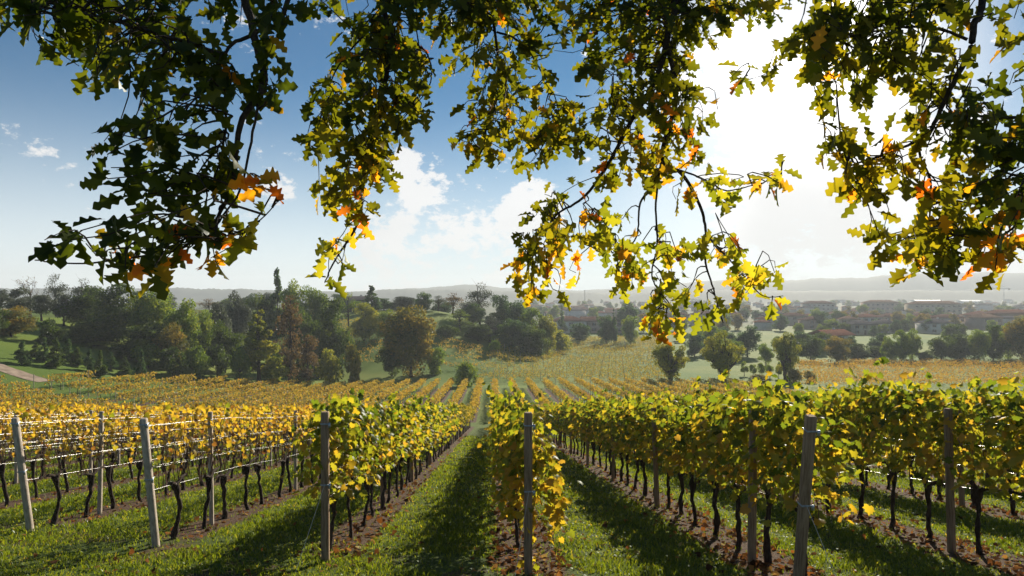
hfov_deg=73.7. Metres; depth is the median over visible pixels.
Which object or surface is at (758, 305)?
house
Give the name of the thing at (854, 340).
tree
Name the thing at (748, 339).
tree
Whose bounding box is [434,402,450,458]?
grapevine
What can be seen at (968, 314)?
house
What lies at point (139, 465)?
grapevine
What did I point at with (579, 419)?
grapevine
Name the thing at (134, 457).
grapevine
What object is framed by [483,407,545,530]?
grapevine
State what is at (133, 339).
tree
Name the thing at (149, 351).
shrub
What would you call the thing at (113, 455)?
grapevine
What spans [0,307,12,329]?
tree
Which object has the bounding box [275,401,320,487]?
grapevine
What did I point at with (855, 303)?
house
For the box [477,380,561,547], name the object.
grapevine
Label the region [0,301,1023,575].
ground
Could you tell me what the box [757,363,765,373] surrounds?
olive tree
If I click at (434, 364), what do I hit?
shrub
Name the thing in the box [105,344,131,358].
shrub
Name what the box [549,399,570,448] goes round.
grapevine
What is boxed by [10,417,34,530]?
trellis post
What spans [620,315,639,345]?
tree
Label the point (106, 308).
tree
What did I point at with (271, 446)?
trellis post
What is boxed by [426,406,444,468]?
grapevine
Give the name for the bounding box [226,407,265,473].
grapevine
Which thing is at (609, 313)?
house
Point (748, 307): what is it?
tree
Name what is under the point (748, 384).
grapevine
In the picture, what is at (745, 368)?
olive tree
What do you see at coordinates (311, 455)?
grapevine
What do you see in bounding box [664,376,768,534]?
grapevine
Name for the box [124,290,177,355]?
tree
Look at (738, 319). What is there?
tree
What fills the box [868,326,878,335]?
tree
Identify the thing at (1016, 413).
grapevine
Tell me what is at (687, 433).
grapevine
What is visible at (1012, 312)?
house
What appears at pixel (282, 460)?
grapevine
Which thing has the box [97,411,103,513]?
trellis post
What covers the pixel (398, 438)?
grapevine
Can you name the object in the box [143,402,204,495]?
grapevine
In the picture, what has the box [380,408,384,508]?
trellis post
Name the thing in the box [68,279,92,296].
tree
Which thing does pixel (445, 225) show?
sky
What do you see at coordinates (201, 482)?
grapevine
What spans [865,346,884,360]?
tree
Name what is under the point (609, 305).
tree
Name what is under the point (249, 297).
tree
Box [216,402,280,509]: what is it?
grapevine
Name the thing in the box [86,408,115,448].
grapevine
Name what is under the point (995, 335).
tree
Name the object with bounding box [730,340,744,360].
tree
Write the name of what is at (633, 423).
grapevine
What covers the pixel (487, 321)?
tree
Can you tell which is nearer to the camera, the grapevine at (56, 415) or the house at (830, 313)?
the grapevine at (56, 415)
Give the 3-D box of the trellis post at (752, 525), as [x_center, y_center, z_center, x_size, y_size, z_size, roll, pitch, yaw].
[3.001,2.612,8.521,0.088,2.200,0.085,1,0,-9]
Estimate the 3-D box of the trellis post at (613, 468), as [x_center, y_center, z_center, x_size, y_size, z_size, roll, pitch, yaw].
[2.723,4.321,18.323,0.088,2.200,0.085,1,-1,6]
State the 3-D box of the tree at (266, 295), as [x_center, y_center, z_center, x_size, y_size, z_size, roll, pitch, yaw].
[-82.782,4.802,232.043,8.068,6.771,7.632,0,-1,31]
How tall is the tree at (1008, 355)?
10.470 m
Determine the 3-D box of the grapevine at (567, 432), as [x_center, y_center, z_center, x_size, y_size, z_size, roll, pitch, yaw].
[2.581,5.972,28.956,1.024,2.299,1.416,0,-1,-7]
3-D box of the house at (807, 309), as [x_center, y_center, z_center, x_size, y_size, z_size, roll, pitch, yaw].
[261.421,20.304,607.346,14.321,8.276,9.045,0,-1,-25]
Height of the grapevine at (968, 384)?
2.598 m
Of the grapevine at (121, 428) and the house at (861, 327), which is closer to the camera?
the grapevine at (121, 428)
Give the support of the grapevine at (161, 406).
on the ground at (696, 365)
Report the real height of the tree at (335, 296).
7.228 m
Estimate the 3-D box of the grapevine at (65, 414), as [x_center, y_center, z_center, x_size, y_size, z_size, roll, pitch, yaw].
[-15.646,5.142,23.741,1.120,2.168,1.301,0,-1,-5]
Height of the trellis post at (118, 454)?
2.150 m
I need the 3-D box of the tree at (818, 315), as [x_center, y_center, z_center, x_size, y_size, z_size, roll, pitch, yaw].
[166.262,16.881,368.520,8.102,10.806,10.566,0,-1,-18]
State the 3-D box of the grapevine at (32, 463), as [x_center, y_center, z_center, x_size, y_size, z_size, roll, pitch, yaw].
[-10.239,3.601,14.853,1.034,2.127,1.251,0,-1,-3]
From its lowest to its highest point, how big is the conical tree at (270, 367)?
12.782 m
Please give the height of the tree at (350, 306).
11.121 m
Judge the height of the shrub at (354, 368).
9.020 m
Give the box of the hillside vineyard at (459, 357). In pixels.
[337,319,483,366]
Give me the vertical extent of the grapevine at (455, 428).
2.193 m
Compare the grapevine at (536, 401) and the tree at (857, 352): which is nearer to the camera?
the grapevine at (536, 401)
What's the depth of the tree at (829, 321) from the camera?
319.67 m
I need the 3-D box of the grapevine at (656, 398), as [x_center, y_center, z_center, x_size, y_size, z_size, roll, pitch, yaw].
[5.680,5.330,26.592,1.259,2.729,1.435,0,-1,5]
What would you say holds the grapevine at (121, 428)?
on the ground at (696, 365)
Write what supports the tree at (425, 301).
on the ground at (696, 365)
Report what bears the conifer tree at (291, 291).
on the ground at (696, 365)
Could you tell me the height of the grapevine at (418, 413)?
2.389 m
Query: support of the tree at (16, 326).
on the ground at (696, 365)
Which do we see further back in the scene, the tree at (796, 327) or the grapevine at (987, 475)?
the tree at (796, 327)
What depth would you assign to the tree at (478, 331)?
178.30 m
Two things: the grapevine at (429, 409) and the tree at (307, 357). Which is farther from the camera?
the tree at (307, 357)
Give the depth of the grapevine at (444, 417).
24.77 m
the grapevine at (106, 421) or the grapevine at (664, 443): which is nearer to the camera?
the grapevine at (664, 443)
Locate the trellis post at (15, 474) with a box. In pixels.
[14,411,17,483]
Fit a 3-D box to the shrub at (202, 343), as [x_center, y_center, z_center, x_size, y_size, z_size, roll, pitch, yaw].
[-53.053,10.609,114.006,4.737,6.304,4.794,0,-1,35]
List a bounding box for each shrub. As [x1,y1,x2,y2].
[34,317,65,344]
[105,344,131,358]
[130,343,161,368]
[158,346,188,376]
[182,344,213,378]
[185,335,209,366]
[204,344,231,376]
[230,345,251,383]
[291,358,314,383]
[305,344,328,378]
[315,348,344,384]
[344,341,361,388]
[426,346,446,374]
[435,324,460,336]
[453,361,478,386]
[488,339,500,354]
[551,329,572,353]
[747,374,767,381]
[783,368,802,382]
[803,370,816,382]
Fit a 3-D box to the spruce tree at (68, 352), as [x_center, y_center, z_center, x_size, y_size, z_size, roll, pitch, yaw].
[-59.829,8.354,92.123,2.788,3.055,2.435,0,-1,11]
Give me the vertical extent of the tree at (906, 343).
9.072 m
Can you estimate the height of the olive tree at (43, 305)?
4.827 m
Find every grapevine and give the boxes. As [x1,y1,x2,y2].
[0,400,51,505]
[0,401,21,462]
[0,405,21,447]
[0,411,32,460]
[1,411,36,483]
[4,405,38,458]
[4,408,41,464]
[6,402,67,498]
[6,405,98,524]
[20,411,63,477]
[24,407,56,466]
[30,399,96,491]
[39,405,71,453]
[39,407,89,474]
[40,404,81,452]
[44,410,123,517]
[62,410,118,487]
[64,403,108,471]
[66,401,155,508]
[66,403,103,461]
[74,405,114,454]
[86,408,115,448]
[93,408,138,482]
[99,406,121,454]
[106,406,146,465]
[109,402,173,501]
[111,407,154,478]
[111,410,141,456]
[113,406,145,463]
[118,404,221,539]
[135,409,172,456]
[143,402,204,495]
[151,403,194,471]
[153,405,175,450]
[153,409,176,459]
[158,404,207,489]
[162,400,239,528]
[169,406,201,467]
[176,413,224,485]
[179,408,207,466]
[188,410,263,518]
[189,405,242,482]
[198,411,218,463]
[213,407,260,477]
[213,415,234,460]
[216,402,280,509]
[220,410,241,459]
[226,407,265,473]
[230,403,291,503]
[238,404,270,471]
[243,407,301,497]
[255,404,288,468]
[260,404,313,491]
[264,406,292,465]
[272,406,293,450]
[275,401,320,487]
[280,394,379,550]
[283,407,313,442]
[285,411,308,460]
[290,404,321,482]
[298,405,313,457]
[310,389,383,538]
[339,388,397,525]
[353,393,412,516]
[371,394,413,509]
[375,394,419,502]
[389,389,431,496]
[389,398,440,481]
[395,391,429,489]
[397,400,423,485]
[411,395,450,464]
[411,403,439,478]
[415,396,440,474]
[419,394,441,471]
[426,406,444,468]
[430,403,446,463]
[431,405,455,453]
[432,406,449,461]
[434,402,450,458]
[436,401,454,446]
[438,402,462,448]
[438,405,456,456]
[438,408,452,452]
[441,403,456,450]
[445,402,461,444]
[447,404,459,444]
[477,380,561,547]
[478,387,546,465]
[483,394,539,454]
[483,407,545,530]
[485,390,534,474]
[485,391,524,519]
[490,404,582,571]
[543,406,554,442]
[545,402,559,442]
[546,400,564,445]
[548,402,564,447]
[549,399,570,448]
[554,396,582,451]
[559,400,570,437]
[562,405,579,453]
[563,399,579,454]
[565,401,582,456]
[567,399,585,457]
[568,397,593,441]
[570,399,600,464]
[577,391,604,465]
[577,394,597,462]
[585,388,611,470]
[586,397,611,474]
[593,400,629,480]
[595,399,619,477]
[600,396,634,485]
[604,386,651,489]
[619,391,675,495]
[623,392,671,494]
[633,393,699,507]
[641,396,699,514]
[643,386,733,524]
[643,391,663,403]
[646,391,657,402]
[661,387,685,402]
[661,395,700,408]
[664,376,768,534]
[671,384,692,405]
[683,389,784,546]
[687,382,738,412]
[696,382,728,470]
[699,369,823,563]
[720,390,874,575]
[730,381,788,461]
[767,382,808,496]
[779,390,832,465]
[794,382,864,511]
[804,378,841,437]
[818,367,914,518]
[840,375,880,484]
[841,356,938,528]
[848,385,914,488]
[863,367,1014,540]
[872,386,967,493]
[911,379,998,500]
[915,376,1023,554]
[922,380,1021,506]
[951,371,1023,498]
[958,383,1023,515]
[961,387,992,477]
[967,382,1021,478]
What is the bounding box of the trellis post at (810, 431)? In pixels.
[793,414,835,575]
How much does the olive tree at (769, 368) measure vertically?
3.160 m
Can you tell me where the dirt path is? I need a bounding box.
[0,363,53,381]
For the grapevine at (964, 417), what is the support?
on the ground at (696, 365)
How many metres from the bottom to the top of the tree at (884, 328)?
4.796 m
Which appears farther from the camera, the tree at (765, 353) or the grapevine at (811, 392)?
the tree at (765, 353)
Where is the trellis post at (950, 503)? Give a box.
[943,408,955,552]
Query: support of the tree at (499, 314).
on the ground at (696, 365)
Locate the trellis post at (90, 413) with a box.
[89,410,92,472]
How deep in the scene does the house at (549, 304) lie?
1046.59 m
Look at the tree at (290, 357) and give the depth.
121.70 m
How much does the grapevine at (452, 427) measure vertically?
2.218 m
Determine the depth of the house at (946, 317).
383.40 m
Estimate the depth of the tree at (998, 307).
635.91 m
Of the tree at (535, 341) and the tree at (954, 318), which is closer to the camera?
the tree at (535, 341)
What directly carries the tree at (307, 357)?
on the ground at (696, 365)
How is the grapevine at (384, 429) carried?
on the ground at (696, 365)
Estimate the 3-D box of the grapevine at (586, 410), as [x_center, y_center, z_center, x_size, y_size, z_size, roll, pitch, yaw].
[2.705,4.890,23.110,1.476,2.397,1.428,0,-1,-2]
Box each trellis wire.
[1,414,225,451]
[6,414,260,463]
[21,413,302,479]
[150,416,311,489]
[854,418,1023,496]
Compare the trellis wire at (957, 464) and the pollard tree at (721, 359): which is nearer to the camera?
the trellis wire at (957, 464)
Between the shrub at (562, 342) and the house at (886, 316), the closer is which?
the shrub at (562, 342)
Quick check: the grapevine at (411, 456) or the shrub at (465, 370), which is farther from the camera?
the shrub at (465, 370)
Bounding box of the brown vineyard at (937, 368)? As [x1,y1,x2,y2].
[794,357,1023,384]
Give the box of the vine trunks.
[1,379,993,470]
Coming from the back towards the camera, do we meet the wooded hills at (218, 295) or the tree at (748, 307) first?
the wooded hills at (218, 295)
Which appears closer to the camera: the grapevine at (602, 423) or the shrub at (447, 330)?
the grapevine at (602, 423)
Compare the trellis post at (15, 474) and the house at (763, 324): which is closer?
the trellis post at (15, 474)
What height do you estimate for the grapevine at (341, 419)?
2.231 m
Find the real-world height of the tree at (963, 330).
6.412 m
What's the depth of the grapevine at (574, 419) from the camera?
26.18 m
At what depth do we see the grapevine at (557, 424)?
32.73 m
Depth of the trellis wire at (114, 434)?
12.80 m
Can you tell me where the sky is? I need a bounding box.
[0,0,1023,291]
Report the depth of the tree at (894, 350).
187.20 m
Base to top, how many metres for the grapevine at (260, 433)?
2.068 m
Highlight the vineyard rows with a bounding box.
[0,370,845,429]
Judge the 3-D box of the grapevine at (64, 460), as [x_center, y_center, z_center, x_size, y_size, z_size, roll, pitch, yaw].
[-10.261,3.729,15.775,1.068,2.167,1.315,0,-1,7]
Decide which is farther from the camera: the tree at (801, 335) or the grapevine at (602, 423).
the tree at (801, 335)
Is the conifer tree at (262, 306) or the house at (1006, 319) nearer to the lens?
the conifer tree at (262, 306)
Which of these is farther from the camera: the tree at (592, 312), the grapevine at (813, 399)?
the tree at (592, 312)
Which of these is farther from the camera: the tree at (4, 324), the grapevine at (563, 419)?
the tree at (4, 324)
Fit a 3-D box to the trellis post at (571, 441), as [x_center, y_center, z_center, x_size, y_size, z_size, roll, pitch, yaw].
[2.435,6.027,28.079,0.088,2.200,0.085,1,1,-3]
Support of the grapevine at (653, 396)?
on the ground at (696, 365)
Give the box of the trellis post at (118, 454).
[117,409,119,465]
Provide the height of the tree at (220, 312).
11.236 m
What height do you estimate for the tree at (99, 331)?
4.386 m
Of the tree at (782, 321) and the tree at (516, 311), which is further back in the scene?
the tree at (782, 321)
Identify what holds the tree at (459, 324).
on the ground at (696, 365)
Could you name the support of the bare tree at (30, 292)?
on the ground at (696, 365)
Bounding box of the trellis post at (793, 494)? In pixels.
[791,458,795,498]
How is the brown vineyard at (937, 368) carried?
on the ground at (696, 365)
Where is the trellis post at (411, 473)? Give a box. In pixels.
[410,436,413,481]
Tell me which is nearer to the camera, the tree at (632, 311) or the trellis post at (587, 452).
the trellis post at (587, 452)
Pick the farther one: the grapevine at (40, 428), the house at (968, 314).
the house at (968, 314)
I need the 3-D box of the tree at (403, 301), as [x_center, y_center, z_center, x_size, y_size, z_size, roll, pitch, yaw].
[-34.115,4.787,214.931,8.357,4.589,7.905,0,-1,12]
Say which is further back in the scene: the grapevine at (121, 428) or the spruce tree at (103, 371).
the spruce tree at (103, 371)
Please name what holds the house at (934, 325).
on the ground at (696, 365)
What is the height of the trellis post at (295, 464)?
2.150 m
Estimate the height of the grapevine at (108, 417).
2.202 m
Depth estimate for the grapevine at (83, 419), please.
16.75 m
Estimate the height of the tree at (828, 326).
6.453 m
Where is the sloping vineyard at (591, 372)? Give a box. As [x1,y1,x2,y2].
[476,335,666,379]
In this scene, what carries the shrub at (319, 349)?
on the ground at (696, 365)
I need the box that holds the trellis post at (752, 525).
[747,410,756,564]
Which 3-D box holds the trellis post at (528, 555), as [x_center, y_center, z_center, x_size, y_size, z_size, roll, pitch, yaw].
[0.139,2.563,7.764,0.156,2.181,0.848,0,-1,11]
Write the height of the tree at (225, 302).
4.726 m
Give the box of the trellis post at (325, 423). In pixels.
[295,411,330,572]
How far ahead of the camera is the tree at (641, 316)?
328.60 m
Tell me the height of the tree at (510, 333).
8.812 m
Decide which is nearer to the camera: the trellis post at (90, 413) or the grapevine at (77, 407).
the trellis post at (90, 413)
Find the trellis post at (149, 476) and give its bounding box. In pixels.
[139,418,159,546]
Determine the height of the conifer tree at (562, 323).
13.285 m
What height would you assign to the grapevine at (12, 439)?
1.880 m
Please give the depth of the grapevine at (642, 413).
14.33 m
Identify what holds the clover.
on the ground at (696, 365)
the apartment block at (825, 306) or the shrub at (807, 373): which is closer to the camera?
the shrub at (807, 373)
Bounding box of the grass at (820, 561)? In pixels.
[0,435,1023,575]
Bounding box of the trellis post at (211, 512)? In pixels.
[208,411,213,524]
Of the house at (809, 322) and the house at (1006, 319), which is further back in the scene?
the house at (1006, 319)
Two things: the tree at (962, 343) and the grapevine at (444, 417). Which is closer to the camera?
the grapevine at (444, 417)
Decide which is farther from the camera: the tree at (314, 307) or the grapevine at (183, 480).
the tree at (314, 307)
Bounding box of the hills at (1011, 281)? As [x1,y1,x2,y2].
[353,272,1023,292]
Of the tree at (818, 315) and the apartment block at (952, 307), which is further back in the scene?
the apartment block at (952, 307)
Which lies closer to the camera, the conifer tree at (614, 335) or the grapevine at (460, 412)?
the grapevine at (460, 412)
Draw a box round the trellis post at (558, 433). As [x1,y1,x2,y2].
[558,414,559,445]
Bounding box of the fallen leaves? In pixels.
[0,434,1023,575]
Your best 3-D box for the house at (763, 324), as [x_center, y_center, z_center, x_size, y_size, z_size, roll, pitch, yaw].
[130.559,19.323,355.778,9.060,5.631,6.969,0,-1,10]
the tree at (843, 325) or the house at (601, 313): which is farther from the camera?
the house at (601, 313)
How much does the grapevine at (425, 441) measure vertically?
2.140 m
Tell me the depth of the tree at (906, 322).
326.36 m
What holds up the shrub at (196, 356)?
on the ground at (696, 365)
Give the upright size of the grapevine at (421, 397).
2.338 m
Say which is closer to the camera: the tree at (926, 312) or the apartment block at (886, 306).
the tree at (926, 312)
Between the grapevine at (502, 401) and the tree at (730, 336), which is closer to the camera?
the grapevine at (502, 401)
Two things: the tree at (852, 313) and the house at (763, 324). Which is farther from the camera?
the tree at (852, 313)
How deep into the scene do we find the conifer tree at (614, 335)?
254.42 m
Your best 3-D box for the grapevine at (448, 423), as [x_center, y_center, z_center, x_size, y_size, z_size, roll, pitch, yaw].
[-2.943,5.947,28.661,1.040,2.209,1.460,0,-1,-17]
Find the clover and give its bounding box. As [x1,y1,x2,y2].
[0,462,1023,575]
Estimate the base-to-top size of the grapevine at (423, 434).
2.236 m
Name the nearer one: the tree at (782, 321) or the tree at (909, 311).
the tree at (782, 321)
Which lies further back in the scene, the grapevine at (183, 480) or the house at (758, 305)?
the house at (758, 305)
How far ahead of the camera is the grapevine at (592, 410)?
22.38 m
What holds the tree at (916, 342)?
on the ground at (696, 365)
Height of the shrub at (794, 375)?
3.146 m
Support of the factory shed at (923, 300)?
on the ground at (696, 365)
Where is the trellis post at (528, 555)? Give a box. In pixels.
[515,412,534,574]
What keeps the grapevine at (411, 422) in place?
on the ground at (696, 365)
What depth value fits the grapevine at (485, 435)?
14.85 m
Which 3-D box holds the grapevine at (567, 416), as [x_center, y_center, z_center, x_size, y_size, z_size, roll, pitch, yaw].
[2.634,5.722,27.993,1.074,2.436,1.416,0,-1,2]
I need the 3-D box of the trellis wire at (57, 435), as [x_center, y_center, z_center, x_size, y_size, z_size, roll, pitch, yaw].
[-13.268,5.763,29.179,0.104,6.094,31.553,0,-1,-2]
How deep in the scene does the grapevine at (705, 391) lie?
20.77 m
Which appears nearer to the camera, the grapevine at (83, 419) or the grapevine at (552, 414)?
the grapevine at (83, 419)
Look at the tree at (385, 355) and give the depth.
139.56 m
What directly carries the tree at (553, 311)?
on the ground at (696, 365)
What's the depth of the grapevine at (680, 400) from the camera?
23.69 m
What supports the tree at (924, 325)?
on the ground at (696, 365)
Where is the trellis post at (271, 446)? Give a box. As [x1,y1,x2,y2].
[269,410,271,465]
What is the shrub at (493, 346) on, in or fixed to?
on the ground at (696, 365)
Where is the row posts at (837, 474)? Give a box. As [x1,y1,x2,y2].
[0,370,838,476]
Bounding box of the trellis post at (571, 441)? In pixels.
[570,417,572,454]
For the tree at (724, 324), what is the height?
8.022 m
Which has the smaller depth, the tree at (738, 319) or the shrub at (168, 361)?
the shrub at (168, 361)
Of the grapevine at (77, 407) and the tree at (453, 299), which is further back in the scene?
the tree at (453, 299)
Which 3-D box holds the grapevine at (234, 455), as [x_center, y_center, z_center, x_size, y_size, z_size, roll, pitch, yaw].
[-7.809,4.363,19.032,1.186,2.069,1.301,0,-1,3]
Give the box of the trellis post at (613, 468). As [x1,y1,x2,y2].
[611,411,614,480]
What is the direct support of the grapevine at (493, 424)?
on the ground at (696, 365)
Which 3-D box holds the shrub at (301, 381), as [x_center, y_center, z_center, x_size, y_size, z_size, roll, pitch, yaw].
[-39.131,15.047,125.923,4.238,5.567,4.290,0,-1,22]
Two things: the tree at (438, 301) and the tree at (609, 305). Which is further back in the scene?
the tree at (609, 305)
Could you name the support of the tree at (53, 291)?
on the ground at (696, 365)
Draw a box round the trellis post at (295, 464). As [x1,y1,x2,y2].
[294,410,296,489]
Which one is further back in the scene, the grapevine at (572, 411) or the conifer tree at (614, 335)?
the conifer tree at (614, 335)
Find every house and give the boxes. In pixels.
[545,303,554,306]
[551,315,585,332]
[564,308,586,317]
[580,317,622,332]
[597,311,606,316]
[606,308,617,316]
[606,311,615,316]
[664,311,688,323]
[689,310,716,325]
[726,311,743,322]
[753,320,772,329]
[754,316,782,327]
[756,303,763,307]
[782,312,806,324]
[788,308,796,312]
[797,306,814,313]
[797,316,831,328]
[807,328,855,349]
[825,310,849,322]
[836,315,861,325]
[841,319,878,334]
[851,302,859,305]
[856,313,881,321]
[870,318,893,332]
[877,312,907,320]
[901,309,921,314]
[913,317,954,333]
[934,313,963,323]
[959,312,978,316]
[964,312,1003,329]
[973,303,992,310]
[981,308,1023,315]
[1000,316,1013,325]
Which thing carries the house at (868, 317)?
on the ground at (696, 365)
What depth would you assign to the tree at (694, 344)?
204.08 m
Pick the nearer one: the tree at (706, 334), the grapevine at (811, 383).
the grapevine at (811, 383)
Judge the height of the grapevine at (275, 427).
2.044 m
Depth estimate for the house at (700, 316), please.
397.47 m
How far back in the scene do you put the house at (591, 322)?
327.06 m
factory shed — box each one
[909,300,940,301]
[954,300,983,303]
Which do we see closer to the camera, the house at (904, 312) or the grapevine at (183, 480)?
the grapevine at (183, 480)
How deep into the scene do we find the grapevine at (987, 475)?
17.29 m
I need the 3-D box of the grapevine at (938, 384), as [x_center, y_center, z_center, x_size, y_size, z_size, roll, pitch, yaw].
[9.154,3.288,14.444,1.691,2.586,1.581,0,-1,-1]
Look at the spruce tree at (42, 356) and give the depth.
86.94 m
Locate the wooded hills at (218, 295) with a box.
[0,287,1023,302]
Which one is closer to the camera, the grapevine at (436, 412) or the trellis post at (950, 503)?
the trellis post at (950, 503)
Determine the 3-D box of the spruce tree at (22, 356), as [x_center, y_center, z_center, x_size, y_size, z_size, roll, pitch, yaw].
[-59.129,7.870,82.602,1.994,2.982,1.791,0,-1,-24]
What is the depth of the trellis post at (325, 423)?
8.71 m
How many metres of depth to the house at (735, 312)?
435.47 m
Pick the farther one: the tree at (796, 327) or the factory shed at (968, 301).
the factory shed at (968, 301)
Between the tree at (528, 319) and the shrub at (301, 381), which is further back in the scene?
the tree at (528, 319)
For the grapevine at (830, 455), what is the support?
on the ground at (696, 365)
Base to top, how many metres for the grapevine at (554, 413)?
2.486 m
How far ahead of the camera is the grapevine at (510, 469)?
8.30 m
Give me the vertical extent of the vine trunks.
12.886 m
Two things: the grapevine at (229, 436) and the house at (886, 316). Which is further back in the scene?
the house at (886, 316)
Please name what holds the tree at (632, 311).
on the ground at (696, 365)
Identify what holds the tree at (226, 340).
on the ground at (696, 365)
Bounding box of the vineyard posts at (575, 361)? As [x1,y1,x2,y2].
[477,337,664,383]
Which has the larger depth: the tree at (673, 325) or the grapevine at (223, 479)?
the tree at (673, 325)
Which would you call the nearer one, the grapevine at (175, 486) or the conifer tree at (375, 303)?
the grapevine at (175, 486)
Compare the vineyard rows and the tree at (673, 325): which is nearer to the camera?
the vineyard rows
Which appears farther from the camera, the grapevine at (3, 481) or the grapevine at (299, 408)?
the grapevine at (299, 408)
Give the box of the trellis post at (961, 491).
[956,410,964,506]
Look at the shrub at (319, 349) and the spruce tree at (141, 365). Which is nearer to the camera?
the spruce tree at (141, 365)
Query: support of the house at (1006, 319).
on the ground at (696, 365)
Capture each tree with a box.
[0,0,1023,345]
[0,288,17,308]
[0,306,38,336]
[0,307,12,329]
[3,286,37,309]
[11,277,41,316]
[13,341,32,364]
[28,342,40,356]
[29,294,60,320]
[34,337,50,361]
[43,270,69,316]
[44,337,66,367]
[50,291,71,325]
[53,285,107,325]
[60,339,75,360]
[65,318,125,342]
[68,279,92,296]
[68,347,84,365]
[80,283,142,342]
[83,349,96,370]
[90,350,109,376]
[105,352,119,369]
[113,322,163,360]
[116,357,132,375]
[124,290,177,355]
[135,349,146,381]
[150,322,189,370]
[155,294,176,308]
[161,298,202,366]
[189,309,215,348]
[193,297,213,309]
[208,301,233,347]
[210,319,245,371]
[219,298,235,308]
[225,290,252,349]
[237,293,258,309]
[240,310,289,384]
[243,292,278,340]
[261,292,276,306]
[266,267,287,341]
[272,295,305,381]
[277,278,312,333]
[285,301,322,352]
[297,334,319,381]
[304,288,328,330]
[307,297,353,369]
[328,294,344,308]
[337,292,361,327]
[347,302,382,340]
[363,285,382,309]
[374,309,394,337]
[374,342,404,375]
[378,304,436,376]
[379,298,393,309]
[392,296,414,308]
[414,292,434,310]
[431,302,451,312]
[434,296,446,310]
[437,293,463,313]
[449,309,470,329]
[457,300,473,317]
[461,303,485,324]
[463,323,492,340]
[464,279,493,324]
[482,315,499,341]
[485,294,510,334]
[497,319,530,350]
[502,300,528,324]
[516,325,551,356]
[518,307,543,347]
[535,314,557,357]
[546,305,559,318]
[556,306,567,331]
[569,323,590,342]
[587,307,598,316]
[596,315,616,343]
[606,302,612,307]
[610,307,617,344]
[616,302,639,322]
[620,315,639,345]
[637,314,649,331]
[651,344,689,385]
[670,314,686,328]
[674,315,688,329]
[684,331,704,356]
[700,329,746,382]
[701,326,724,351]
[714,318,730,329]
[718,313,731,325]
[726,332,735,338]
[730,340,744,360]
[731,313,744,329]
[732,325,761,356]
[738,308,749,319]
[740,361,748,375]
[743,305,751,314]
[749,364,757,373]
[751,310,760,320]
[757,344,774,364]
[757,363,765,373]
[765,364,773,376]
[772,314,789,330]
[772,331,801,378]
[775,361,781,378]
[792,323,804,334]
[792,331,810,344]
[795,335,824,360]
[810,331,831,350]
[811,309,829,326]
[817,324,824,329]
[817,338,826,352]
[823,319,837,327]
[823,335,853,360]
[824,324,835,328]
[829,309,846,321]
[831,322,840,328]
[838,322,850,331]
[843,336,856,346]
[844,343,872,359]
[848,311,857,317]
[857,304,868,312]
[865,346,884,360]
[866,337,881,348]
[867,310,879,314]
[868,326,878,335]
[875,333,890,348]
[876,308,883,314]
[879,336,902,361]
[881,324,888,333]
[889,320,903,333]
[891,311,905,321]
[891,329,914,360]
[894,303,903,313]
[899,319,912,331]
[905,313,915,327]
[905,328,922,359]
[906,309,915,314]
[912,313,928,321]
[914,350,934,360]
[918,308,932,314]
[921,319,931,330]
[926,334,961,360]
[935,307,944,314]
[941,324,958,338]
[947,334,974,359]
[948,314,961,324]
[954,323,968,336]
[964,303,976,312]
[966,329,991,361]
[985,324,1010,360]
[986,320,997,331]
[994,305,1004,309]
[999,323,1013,358]
[1001,317,1023,358]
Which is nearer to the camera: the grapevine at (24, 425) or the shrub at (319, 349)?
the grapevine at (24, 425)
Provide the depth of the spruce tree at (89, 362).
89.44 m
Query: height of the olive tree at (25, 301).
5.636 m
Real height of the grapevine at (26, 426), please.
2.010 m
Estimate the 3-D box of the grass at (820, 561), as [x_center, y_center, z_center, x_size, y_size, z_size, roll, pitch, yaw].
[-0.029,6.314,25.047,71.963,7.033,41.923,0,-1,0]
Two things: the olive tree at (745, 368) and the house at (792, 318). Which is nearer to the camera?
the olive tree at (745, 368)
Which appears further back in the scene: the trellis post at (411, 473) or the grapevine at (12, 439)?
the grapevine at (12, 439)
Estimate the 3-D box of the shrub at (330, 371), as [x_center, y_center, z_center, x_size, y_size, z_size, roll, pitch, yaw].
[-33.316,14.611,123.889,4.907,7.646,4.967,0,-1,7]
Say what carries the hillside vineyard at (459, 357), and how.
on the ground at (696, 365)
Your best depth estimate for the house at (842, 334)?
235.27 m
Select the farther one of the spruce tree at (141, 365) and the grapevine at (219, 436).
the spruce tree at (141, 365)
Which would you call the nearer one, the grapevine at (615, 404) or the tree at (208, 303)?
the grapevine at (615, 404)
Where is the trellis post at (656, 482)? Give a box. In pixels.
[651,408,659,507]
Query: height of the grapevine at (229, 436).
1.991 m
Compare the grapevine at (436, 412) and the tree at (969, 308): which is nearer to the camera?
the grapevine at (436, 412)
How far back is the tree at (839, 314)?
390.17 m
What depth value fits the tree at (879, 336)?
215.95 m
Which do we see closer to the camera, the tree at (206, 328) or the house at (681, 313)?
the tree at (206, 328)
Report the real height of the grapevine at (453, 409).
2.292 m
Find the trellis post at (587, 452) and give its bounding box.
[586,414,588,464]
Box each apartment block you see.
[800,300,835,312]
[860,299,899,313]
[904,300,961,314]
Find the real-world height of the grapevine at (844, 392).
2.754 m
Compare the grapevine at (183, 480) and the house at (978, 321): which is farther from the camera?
the house at (978, 321)
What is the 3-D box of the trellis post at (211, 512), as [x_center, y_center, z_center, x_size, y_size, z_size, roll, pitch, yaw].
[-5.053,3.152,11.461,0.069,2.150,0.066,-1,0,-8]
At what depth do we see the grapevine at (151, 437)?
19.67 m
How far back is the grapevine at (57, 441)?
19.73 m

